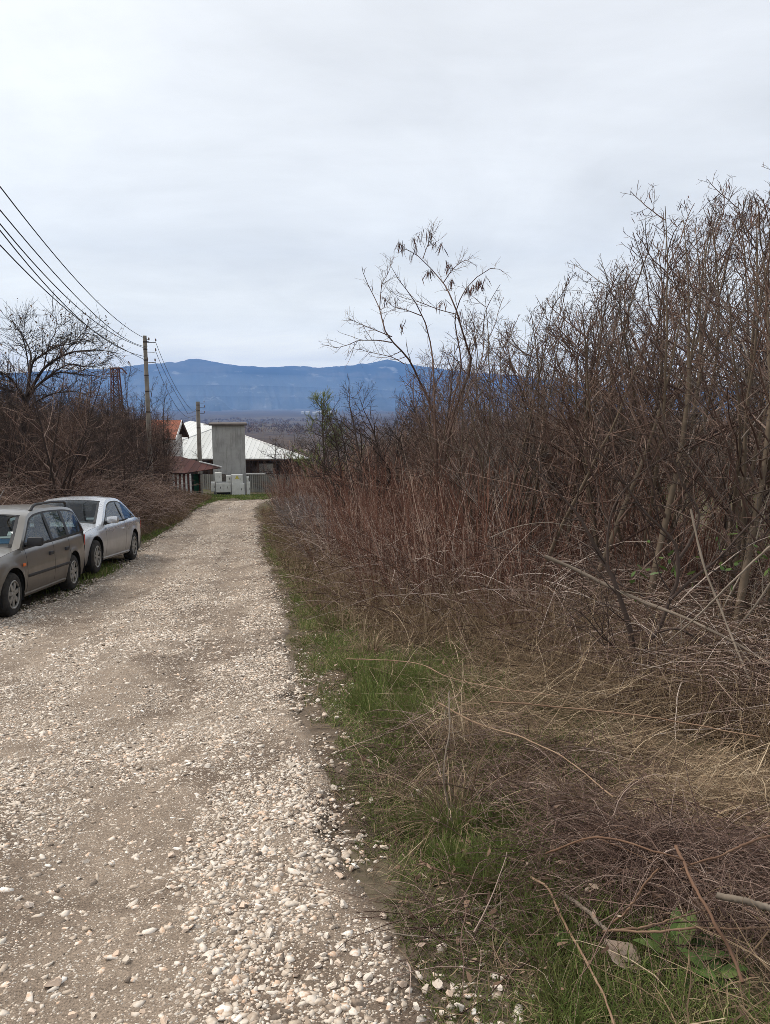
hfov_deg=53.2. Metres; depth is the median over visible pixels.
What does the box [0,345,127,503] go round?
brush tree
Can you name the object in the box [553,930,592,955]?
weed plant
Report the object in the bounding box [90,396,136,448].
brush tree
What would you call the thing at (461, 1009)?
stone
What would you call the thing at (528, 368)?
bare sapling
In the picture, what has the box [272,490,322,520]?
sucker shrub
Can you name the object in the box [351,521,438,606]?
sucker shrub
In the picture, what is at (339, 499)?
sucker shrub
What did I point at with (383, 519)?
sucker shrub
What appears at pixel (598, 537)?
sucker shrub
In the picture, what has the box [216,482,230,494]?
meter cabinet
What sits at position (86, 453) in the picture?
brush tree
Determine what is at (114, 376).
lattice mast
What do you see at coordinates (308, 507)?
sucker shrub
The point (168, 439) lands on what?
brush tree
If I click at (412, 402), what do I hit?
bare sapling
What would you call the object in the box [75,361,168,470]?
robinia tree
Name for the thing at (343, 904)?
stone
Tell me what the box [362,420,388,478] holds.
bare sapling
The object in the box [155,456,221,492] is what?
shed
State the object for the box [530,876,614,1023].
bent cane
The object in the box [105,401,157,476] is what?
brush tree
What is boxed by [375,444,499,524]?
sucker shrub
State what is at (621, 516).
bare sapling
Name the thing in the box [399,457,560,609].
sucker shrub
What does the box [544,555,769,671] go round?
fallen branch
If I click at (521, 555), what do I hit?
sucker shrub
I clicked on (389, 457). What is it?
bare sapling
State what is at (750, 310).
bare sapling
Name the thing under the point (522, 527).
sucker shrub
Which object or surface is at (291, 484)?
sucker shrub
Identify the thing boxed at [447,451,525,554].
sucker shrub
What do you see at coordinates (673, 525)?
bare sapling
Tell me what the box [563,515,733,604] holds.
bowed stem
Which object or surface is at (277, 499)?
sucker shrub
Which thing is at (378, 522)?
sucker shrub
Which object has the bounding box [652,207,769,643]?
bare sapling
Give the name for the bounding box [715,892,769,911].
cut stick
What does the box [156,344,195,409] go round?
sagging wire
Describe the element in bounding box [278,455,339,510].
sucker shrub
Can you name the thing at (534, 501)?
bare sapling
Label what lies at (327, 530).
sucker shrub
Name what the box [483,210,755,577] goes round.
bare sapling
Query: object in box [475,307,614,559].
bare sapling
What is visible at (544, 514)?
sucker shrub
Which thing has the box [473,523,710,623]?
bowed stem
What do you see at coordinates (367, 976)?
stone
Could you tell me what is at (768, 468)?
bare sapling
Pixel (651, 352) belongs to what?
bare sapling
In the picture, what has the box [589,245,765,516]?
bare sapling
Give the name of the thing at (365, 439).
bare tree
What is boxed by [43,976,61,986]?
stone
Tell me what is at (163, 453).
brush tree
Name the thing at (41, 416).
brush tree
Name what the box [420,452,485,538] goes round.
sucker shrub
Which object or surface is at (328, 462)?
bare tree
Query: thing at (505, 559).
sucker shrub
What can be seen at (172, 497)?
brambles
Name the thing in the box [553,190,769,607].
bare sapling
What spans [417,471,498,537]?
sucker shrub
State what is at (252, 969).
stone
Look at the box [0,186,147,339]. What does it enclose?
overhead wire
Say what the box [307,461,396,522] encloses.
sucker shrub
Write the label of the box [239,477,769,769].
bramble tangle
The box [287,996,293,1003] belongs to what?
stone
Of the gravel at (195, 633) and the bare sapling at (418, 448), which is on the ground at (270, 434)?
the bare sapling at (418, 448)
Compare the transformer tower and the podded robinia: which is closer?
the podded robinia
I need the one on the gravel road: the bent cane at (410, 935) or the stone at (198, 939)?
the stone at (198, 939)
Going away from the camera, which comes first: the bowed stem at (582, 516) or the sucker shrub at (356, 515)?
the bowed stem at (582, 516)
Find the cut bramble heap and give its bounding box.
[277,674,769,1023]
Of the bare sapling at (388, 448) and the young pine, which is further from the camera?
the young pine
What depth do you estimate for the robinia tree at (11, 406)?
23.92 m
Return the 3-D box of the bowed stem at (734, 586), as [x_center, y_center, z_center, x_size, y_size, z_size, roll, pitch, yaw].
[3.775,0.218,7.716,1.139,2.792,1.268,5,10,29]
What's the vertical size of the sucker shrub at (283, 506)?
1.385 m
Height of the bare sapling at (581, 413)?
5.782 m
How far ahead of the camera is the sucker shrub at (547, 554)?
9.49 m
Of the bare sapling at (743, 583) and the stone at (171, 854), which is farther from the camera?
the bare sapling at (743, 583)
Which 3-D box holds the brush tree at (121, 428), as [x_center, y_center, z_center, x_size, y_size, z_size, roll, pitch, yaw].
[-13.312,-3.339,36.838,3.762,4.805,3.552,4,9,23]
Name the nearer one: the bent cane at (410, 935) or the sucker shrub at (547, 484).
the bent cane at (410, 935)
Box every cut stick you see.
[455,901,507,913]
[560,891,610,935]
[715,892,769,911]
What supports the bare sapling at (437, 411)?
on the ground at (270, 434)
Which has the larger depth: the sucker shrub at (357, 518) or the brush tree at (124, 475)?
the brush tree at (124, 475)
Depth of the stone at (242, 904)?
3.15 m
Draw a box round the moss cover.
[263,544,766,1023]
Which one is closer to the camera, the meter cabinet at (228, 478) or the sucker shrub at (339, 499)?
the sucker shrub at (339, 499)
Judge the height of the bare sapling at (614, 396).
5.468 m
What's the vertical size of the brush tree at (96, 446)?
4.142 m
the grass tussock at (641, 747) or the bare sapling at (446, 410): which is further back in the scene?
the bare sapling at (446, 410)
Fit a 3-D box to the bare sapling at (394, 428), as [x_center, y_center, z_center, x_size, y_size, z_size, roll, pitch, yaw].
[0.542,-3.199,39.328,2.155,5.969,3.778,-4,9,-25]
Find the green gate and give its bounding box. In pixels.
[188,473,200,493]
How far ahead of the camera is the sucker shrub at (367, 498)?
16.47 m
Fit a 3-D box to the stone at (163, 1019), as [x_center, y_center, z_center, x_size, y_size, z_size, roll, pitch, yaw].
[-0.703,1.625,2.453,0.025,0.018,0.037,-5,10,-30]
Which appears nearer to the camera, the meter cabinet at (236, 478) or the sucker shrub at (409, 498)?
the sucker shrub at (409, 498)
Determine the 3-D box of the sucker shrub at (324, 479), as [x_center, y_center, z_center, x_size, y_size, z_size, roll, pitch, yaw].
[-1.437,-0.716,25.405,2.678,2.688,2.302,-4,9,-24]
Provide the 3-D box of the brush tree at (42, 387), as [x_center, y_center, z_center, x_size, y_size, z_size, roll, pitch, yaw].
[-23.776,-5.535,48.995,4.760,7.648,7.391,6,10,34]
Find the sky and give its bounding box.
[0,0,769,386]
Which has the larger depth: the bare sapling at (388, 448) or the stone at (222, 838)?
the bare sapling at (388, 448)
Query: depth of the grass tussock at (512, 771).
4.36 m
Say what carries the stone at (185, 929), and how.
on the gravel road
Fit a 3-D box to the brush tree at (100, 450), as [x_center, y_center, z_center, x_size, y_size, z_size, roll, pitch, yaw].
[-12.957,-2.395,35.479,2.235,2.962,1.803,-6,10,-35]
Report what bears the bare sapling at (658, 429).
on the ground at (270, 434)
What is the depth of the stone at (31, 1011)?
2.55 m
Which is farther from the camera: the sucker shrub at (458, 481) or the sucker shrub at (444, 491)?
the sucker shrub at (458, 481)
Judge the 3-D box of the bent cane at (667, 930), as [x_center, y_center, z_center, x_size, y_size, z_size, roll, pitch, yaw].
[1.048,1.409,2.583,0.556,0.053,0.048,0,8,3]
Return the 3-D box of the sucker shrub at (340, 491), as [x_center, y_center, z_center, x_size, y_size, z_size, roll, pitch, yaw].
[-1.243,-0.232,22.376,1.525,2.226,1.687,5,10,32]
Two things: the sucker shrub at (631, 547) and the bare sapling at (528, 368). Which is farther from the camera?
the bare sapling at (528, 368)
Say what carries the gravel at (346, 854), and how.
on the ground at (270, 434)
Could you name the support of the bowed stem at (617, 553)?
on the ground at (270, 434)
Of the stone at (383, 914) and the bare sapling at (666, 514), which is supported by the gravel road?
the stone at (383, 914)
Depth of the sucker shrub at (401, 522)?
12.48 m
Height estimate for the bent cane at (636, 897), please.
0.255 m
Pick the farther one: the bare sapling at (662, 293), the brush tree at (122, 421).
the brush tree at (122, 421)
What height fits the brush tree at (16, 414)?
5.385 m
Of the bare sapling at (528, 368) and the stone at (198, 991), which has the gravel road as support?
the stone at (198, 991)
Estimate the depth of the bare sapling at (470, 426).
16.47 m
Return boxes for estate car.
[0,490,84,616]
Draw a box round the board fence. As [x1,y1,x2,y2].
[203,473,305,492]
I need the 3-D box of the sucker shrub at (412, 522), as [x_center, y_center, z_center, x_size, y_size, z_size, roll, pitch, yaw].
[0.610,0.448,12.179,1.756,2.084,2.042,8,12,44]
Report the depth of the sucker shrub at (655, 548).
8.75 m
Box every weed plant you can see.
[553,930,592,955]
[633,907,730,989]
[677,947,750,989]
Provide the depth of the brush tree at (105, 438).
37.16 m
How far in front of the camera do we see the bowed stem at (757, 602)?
6.91 m
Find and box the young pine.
[284,386,363,487]
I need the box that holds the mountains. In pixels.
[0,359,764,410]
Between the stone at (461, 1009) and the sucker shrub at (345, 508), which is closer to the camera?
the stone at (461, 1009)
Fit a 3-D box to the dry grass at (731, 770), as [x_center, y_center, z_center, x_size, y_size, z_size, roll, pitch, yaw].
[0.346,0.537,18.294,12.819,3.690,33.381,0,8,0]
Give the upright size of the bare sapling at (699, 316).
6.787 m
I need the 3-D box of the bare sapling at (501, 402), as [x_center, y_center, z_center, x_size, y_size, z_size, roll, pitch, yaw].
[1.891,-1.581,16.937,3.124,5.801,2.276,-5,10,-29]
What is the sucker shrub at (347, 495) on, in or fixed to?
on the ground at (270, 434)
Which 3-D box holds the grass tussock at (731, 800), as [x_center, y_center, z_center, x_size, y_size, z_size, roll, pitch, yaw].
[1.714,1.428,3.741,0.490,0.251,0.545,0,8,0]
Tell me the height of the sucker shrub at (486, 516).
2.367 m
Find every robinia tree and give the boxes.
[0,341,69,485]
[7,365,76,444]
[60,375,116,434]
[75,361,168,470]
[130,381,187,478]
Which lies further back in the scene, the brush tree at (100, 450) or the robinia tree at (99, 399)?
the robinia tree at (99, 399)
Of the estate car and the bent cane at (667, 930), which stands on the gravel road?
the estate car
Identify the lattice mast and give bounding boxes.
[110,364,126,415]
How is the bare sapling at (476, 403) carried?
on the ground at (270, 434)
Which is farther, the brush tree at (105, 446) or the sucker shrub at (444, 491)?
the brush tree at (105, 446)
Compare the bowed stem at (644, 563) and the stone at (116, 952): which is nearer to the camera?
the stone at (116, 952)
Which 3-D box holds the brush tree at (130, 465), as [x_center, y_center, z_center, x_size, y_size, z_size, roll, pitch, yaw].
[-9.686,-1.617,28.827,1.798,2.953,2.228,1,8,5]
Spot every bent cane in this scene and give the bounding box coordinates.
[341,679,463,750]
[346,658,572,699]
[392,901,567,953]
[418,691,470,829]
[420,855,587,887]
[438,702,630,810]
[490,522,606,544]
[490,701,760,737]
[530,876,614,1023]
[545,827,710,918]
[602,908,713,932]
[611,926,769,932]
[612,868,658,923]
[665,545,769,643]
[674,845,744,983]
[680,835,769,869]
[690,509,769,724]
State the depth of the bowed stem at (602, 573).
8.88 m
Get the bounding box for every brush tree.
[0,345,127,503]
[0,362,52,478]
[0,368,95,494]
[0,374,83,475]
[0,379,43,478]
[0,381,106,497]
[0,385,53,482]
[0,396,55,499]
[0,400,41,494]
[2,351,27,435]
[5,366,65,409]
[10,398,66,470]
[16,405,91,477]
[22,371,101,450]
[28,384,87,462]
[40,398,110,485]
[52,411,126,464]
[53,375,122,470]
[53,422,103,479]
[54,377,149,486]
[59,396,146,472]
[79,386,143,463]
[83,377,157,448]
[85,418,130,468]
[86,430,122,477]
[87,429,139,481]
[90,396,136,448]
[90,403,142,461]
[94,432,144,505]
[98,403,182,484]
[100,409,160,472]
[104,431,154,497]
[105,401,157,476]
[111,394,151,424]
[112,414,184,460]
[130,429,182,488]
[141,444,184,495]
[143,445,170,484]
[154,437,180,487]
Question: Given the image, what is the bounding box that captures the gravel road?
[0,497,439,1023]
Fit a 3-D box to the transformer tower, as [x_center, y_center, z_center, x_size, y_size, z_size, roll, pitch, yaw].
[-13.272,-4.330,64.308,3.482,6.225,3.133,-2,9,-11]
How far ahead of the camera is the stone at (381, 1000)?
2.49 m
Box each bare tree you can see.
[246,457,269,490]
[250,428,313,490]
[284,441,319,487]
[286,420,357,482]
[289,394,384,519]
[315,373,431,529]
[322,381,468,516]
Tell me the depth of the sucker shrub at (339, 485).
23.35 m
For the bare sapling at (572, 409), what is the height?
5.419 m
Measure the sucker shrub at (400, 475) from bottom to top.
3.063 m
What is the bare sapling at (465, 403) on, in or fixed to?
on the ground at (270, 434)
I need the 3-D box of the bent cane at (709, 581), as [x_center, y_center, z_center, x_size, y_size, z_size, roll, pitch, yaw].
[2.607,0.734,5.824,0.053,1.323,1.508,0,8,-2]
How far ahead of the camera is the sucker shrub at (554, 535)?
10.23 m
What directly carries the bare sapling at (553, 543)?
on the ground at (270, 434)
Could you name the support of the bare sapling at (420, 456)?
on the ground at (270, 434)
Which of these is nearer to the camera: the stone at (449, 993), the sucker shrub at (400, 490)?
the stone at (449, 993)
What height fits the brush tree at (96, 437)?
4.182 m
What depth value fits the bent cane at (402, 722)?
5.17 m
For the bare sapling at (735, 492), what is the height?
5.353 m
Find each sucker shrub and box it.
[256,468,288,501]
[262,456,310,507]
[264,477,292,509]
[266,480,291,517]
[267,495,308,518]
[270,493,330,536]
[272,466,305,495]
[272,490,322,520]
[273,464,310,507]
[275,495,325,523]
[276,468,313,505]
[277,446,331,496]
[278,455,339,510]
[280,503,334,537]
[282,435,341,506]
[282,475,324,526]
[285,449,315,487]
[288,474,379,558]
[288,516,362,565]
[291,463,355,500]
[291,525,341,565]
[293,455,322,496]
[300,443,367,506]
[300,452,380,519]
[302,458,351,511]
[304,452,382,541]
[305,480,397,577]
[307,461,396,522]
[308,458,425,589]
[309,475,404,532]
[312,466,442,604]
[314,444,386,503]
[316,463,482,589]
[316,500,382,584]
[319,484,372,541]
[320,458,379,509]
[320,483,409,570]
[322,471,358,515]
[328,450,424,546]
[330,451,407,517]
[333,466,435,588]
[334,446,419,532]
[342,434,406,514]
[345,524,426,626]
[346,481,448,576]
[348,430,434,522]
[351,449,430,520]
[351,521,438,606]
[352,471,460,629]
[353,452,445,537]
[353,471,451,597]
[357,443,476,549]
[368,481,477,585]
[374,476,450,551]
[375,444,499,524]
[377,480,492,620]
[378,492,473,571]
[383,470,495,583]
[385,438,502,580]
[392,486,503,602]
[397,471,457,550]
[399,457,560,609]
[410,465,533,609]
[411,435,506,526]
[414,459,594,602]
[415,458,537,591]
[417,455,599,583]
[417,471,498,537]
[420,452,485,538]
[422,494,556,617]
[426,447,529,560]
[440,550,555,639]
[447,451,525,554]
[447,508,552,621]
[454,531,564,646]
[461,435,531,531]
[471,495,610,589]
[479,445,573,531]
[482,508,627,598]
[485,420,626,554]
[487,475,586,562]
[489,483,604,590]
[492,449,608,535]
[496,450,632,584]
[513,442,597,552]
[518,469,661,575]
[519,474,623,562]
[525,448,734,613]
[540,431,681,566]
[546,498,660,599]
[582,475,736,611]
[594,471,716,596]
[596,425,729,582]
[614,422,768,621]
[632,487,769,623]
[683,502,768,611]
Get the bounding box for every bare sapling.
[335,283,560,569]
[349,431,409,523]
[357,430,405,487]
[361,412,403,498]
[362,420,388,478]
[366,396,454,523]
[371,304,524,532]
[375,392,405,467]
[377,295,631,554]
[384,379,460,526]
[385,308,550,530]
[388,307,518,535]
[391,347,473,490]
[408,359,496,486]
[412,361,493,482]
[414,378,479,479]
[416,349,524,520]
[417,293,623,577]
[419,271,636,579]
[419,293,552,514]
[422,315,581,543]
[437,332,534,517]
[441,180,767,599]
[456,209,697,578]
[458,360,521,475]
[458,370,520,508]
[463,351,555,519]
[475,180,769,604]
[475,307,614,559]
[481,280,666,551]
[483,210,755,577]
[493,321,562,502]
[499,341,558,482]
[506,304,714,601]
[509,249,692,586]
[514,270,682,521]
[521,369,569,475]
[533,262,680,505]
[541,210,769,573]
[543,338,630,527]
[549,257,767,621]
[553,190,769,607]
[555,287,707,534]
[562,193,769,615]
[564,170,769,544]
[568,205,765,633]
[569,211,763,558]
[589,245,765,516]
[590,266,734,530]
[602,295,753,512]
[608,213,769,582]
[615,191,769,634]
[619,210,767,587]
[630,264,769,563]
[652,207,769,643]
[654,182,769,636]
[662,181,769,600]
[673,164,769,609]
[692,297,769,523]
[696,224,769,462]
[720,266,768,489]
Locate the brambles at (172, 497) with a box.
[0,457,219,558]
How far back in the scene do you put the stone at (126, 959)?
2.81 m
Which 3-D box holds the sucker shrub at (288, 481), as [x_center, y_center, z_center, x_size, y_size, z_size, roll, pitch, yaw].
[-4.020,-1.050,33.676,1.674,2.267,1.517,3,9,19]
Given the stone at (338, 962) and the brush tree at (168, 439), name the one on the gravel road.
the stone at (338, 962)
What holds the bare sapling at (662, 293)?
on the ground at (270, 434)
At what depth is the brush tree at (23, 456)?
21.35 m
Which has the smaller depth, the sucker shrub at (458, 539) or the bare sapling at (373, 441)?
the sucker shrub at (458, 539)
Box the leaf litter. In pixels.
[310,632,769,1023]
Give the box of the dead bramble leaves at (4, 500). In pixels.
[0,467,186,526]
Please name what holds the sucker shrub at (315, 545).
on the ground at (270, 434)
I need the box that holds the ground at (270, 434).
[0,408,769,1023]
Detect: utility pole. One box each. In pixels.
[143,336,156,486]
[196,402,204,494]
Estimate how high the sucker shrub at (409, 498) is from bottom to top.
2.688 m
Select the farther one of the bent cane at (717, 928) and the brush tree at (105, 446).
the brush tree at (105, 446)
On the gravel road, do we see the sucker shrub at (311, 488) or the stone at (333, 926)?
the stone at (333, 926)
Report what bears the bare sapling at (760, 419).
on the ground at (270, 434)
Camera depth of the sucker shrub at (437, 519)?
11.42 m
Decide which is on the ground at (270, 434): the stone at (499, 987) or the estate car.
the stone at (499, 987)
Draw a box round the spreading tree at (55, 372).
[0,291,139,478]
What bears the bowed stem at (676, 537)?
on the ground at (270, 434)
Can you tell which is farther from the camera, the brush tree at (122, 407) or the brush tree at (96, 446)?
the brush tree at (122, 407)
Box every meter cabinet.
[211,482,215,491]
[215,472,221,481]
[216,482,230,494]
[226,475,230,481]
[231,474,242,483]
[232,483,244,494]
[246,482,249,494]
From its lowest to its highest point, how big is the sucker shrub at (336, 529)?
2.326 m
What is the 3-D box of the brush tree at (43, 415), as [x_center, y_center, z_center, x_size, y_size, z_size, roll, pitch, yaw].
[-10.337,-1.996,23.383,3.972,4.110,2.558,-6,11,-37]
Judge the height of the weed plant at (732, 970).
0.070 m
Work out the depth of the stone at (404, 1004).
2.47 m
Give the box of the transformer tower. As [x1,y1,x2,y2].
[204,422,246,494]
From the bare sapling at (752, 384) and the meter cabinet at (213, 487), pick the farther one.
the meter cabinet at (213, 487)
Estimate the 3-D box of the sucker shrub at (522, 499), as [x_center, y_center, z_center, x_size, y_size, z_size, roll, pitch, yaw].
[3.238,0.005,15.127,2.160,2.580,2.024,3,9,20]
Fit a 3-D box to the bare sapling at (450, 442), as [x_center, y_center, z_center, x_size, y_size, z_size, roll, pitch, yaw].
[1.718,-0.870,11.849,3.347,4.823,3.184,7,11,40]
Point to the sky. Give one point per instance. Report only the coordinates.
(223, 178)
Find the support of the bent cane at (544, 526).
attached to the sucker shrub at (631, 547)
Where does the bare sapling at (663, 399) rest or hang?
on the ground at (270, 434)
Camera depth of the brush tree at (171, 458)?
42.62 m
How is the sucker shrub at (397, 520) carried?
on the ground at (270, 434)
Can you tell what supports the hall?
on the ground at (270, 434)
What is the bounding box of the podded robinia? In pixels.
[322,219,508,537]
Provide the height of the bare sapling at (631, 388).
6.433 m
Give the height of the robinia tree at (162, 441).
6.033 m
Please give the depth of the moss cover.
2.93 m
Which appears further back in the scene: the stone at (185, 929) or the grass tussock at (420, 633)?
the grass tussock at (420, 633)
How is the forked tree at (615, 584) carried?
on the ground at (270, 434)
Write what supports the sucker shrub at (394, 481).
on the ground at (270, 434)
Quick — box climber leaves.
[629,523,769,601]
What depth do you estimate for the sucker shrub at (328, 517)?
16.13 m
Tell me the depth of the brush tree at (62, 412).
36.14 m
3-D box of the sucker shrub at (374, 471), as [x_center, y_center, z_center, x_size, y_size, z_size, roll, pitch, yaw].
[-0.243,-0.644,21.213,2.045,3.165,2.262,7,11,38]
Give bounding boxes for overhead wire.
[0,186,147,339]
[0,210,146,346]
[0,223,145,348]
[0,230,145,356]
[0,245,146,360]
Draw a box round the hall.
[182,421,309,487]
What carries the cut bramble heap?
on the ground at (270, 434)
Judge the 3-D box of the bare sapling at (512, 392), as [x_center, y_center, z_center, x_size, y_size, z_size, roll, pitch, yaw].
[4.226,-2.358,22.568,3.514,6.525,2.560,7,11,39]
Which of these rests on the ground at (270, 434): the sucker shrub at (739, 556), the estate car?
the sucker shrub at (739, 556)
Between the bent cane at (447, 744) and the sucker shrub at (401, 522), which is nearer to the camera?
the bent cane at (447, 744)
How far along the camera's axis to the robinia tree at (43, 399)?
39.68 m
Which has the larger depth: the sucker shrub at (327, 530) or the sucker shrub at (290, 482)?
the sucker shrub at (290, 482)
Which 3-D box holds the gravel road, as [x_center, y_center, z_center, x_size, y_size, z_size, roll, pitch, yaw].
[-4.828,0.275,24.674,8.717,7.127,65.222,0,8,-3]
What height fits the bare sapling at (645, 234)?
5.996 m
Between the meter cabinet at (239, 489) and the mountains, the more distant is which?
the mountains
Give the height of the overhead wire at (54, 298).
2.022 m
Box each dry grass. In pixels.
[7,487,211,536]
[213,500,769,1023]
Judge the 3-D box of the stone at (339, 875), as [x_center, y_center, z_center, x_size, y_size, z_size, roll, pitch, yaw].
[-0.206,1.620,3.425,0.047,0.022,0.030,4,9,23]
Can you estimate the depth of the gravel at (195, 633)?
12.43 m
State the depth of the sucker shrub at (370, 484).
17.63 m
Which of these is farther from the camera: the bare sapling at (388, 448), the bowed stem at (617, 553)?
the bare sapling at (388, 448)
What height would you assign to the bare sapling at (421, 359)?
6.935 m
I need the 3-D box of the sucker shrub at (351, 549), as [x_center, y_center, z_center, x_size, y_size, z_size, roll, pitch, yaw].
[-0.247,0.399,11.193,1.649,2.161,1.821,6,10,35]
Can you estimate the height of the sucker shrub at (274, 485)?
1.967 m
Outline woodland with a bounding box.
[70,406,767,497]
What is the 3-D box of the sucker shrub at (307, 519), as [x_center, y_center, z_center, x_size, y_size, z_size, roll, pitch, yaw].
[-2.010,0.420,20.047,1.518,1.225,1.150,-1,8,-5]
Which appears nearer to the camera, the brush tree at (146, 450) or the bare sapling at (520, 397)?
the bare sapling at (520, 397)
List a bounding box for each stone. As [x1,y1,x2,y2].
[24,902,33,907]
[27,1007,36,1014]
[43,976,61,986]
[68,1011,76,1018]
[113,950,120,955]
[122,955,130,963]
[160,1015,167,1023]
[168,852,174,856]
[182,926,188,932]
[192,865,201,869]
[194,937,202,942]
[194,989,201,994]
[210,926,217,931]
[217,836,225,842]
[225,908,231,913]
[227,860,234,865]
[239,901,244,907]
[249,966,256,972]
[264,828,271,835]
[265,927,272,937]
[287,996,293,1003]
[314,963,321,968]
[326,981,336,988]
[329,923,337,929]
[334,959,342,966]
[335,872,343,878]
[340,899,347,908]
[363,972,372,980]
[376,940,382,945]
[376,996,385,1003]
[380,912,386,918]
[397,981,406,987]
[402,1002,406,1010]
[413,1002,419,1010]
[421,984,428,993]
[432,978,442,989]
[437,943,446,952]
[446,989,452,996]
[454,1002,464,1011]
[494,984,502,990]
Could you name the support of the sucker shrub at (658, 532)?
on the ground at (270, 434)
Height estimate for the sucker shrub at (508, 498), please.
2.257 m
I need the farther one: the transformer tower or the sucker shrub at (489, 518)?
the transformer tower
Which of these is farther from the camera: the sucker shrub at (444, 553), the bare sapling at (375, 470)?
the bare sapling at (375, 470)
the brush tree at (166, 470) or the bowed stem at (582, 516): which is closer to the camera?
the bowed stem at (582, 516)
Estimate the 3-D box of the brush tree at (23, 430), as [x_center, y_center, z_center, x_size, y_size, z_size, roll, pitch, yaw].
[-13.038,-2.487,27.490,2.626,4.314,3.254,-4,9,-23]
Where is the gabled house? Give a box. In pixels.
[142,420,188,456]
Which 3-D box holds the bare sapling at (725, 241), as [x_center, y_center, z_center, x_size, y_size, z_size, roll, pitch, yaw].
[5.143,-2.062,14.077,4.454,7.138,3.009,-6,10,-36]
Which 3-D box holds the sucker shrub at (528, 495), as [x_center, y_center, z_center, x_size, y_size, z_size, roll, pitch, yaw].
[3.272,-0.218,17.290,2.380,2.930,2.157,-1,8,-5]
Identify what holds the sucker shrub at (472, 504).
on the ground at (270, 434)
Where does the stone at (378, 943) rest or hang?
on the gravel road
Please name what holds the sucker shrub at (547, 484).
on the ground at (270, 434)
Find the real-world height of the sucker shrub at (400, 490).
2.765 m
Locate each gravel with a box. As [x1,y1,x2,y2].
[0,500,288,663]
[260,545,575,1023]
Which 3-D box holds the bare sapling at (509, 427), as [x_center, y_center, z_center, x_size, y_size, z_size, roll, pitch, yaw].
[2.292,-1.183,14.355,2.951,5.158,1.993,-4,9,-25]
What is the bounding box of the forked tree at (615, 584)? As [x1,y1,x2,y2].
[512,355,769,690]
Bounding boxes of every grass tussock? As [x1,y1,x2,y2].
[310,605,351,633]
[330,613,406,657]
[348,729,562,875]
[362,770,422,807]
[387,615,448,644]
[449,610,509,645]
[470,738,555,798]
[493,619,604,682]
[513,750,623,822]
[599,717,685,766]
[636,771,723,823]
[687,778,769,834]
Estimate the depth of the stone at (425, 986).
2.56 m
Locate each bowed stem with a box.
[404,447,531,578]
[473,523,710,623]
[489,507,566,577]
[495,433,685,580]
[524,557,662,604]
[537,533,666,583]
[543,525,613,568]
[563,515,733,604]
[588,508,695,599]
[605,460,768,609]
[644,520,769,634]
[710,477,769,633]
[717,527,769,653]
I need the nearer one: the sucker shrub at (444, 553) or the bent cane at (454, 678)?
the bent cane at (454, 678)
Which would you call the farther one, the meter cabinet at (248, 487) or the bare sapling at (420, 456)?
the meter cabinet at (248, 487)
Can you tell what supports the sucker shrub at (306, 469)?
on the ground at (270, 434)
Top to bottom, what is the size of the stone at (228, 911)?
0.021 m
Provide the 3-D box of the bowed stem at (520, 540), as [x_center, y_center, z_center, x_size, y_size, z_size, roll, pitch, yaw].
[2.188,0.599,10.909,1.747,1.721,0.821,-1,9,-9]
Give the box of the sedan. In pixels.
[10,496,140,573]
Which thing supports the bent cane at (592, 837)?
on the cut bramble heap
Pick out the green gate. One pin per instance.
(196, 479)
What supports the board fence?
on the ground at (270, 434)
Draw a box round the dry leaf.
[604,938,640,973]
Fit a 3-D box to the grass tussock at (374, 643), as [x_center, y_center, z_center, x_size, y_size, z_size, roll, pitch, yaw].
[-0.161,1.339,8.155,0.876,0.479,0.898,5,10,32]
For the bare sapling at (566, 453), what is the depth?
9.42 m
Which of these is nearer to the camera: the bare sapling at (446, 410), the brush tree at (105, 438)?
the bare sapling at (446, 410)
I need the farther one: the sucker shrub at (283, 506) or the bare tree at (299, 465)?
the bare tree at (299, 465)
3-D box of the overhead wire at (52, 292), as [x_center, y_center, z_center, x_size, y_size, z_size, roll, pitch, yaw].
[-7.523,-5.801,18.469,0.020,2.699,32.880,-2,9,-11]
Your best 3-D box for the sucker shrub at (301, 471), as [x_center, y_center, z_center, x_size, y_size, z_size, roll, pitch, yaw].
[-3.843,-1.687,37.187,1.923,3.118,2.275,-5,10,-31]
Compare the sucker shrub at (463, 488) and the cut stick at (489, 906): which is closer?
the cut stick at (489, 906)
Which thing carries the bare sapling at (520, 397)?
on the ground at (270, 434)
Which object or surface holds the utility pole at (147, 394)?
on the ground at (270, 434)
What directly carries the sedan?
on the gravel road
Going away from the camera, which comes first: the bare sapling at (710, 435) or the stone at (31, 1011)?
the stone at (31, 1011)
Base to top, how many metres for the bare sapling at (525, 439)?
5.000 m
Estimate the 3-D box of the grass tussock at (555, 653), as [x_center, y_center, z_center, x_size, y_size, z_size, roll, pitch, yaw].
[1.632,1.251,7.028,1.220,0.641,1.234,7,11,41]

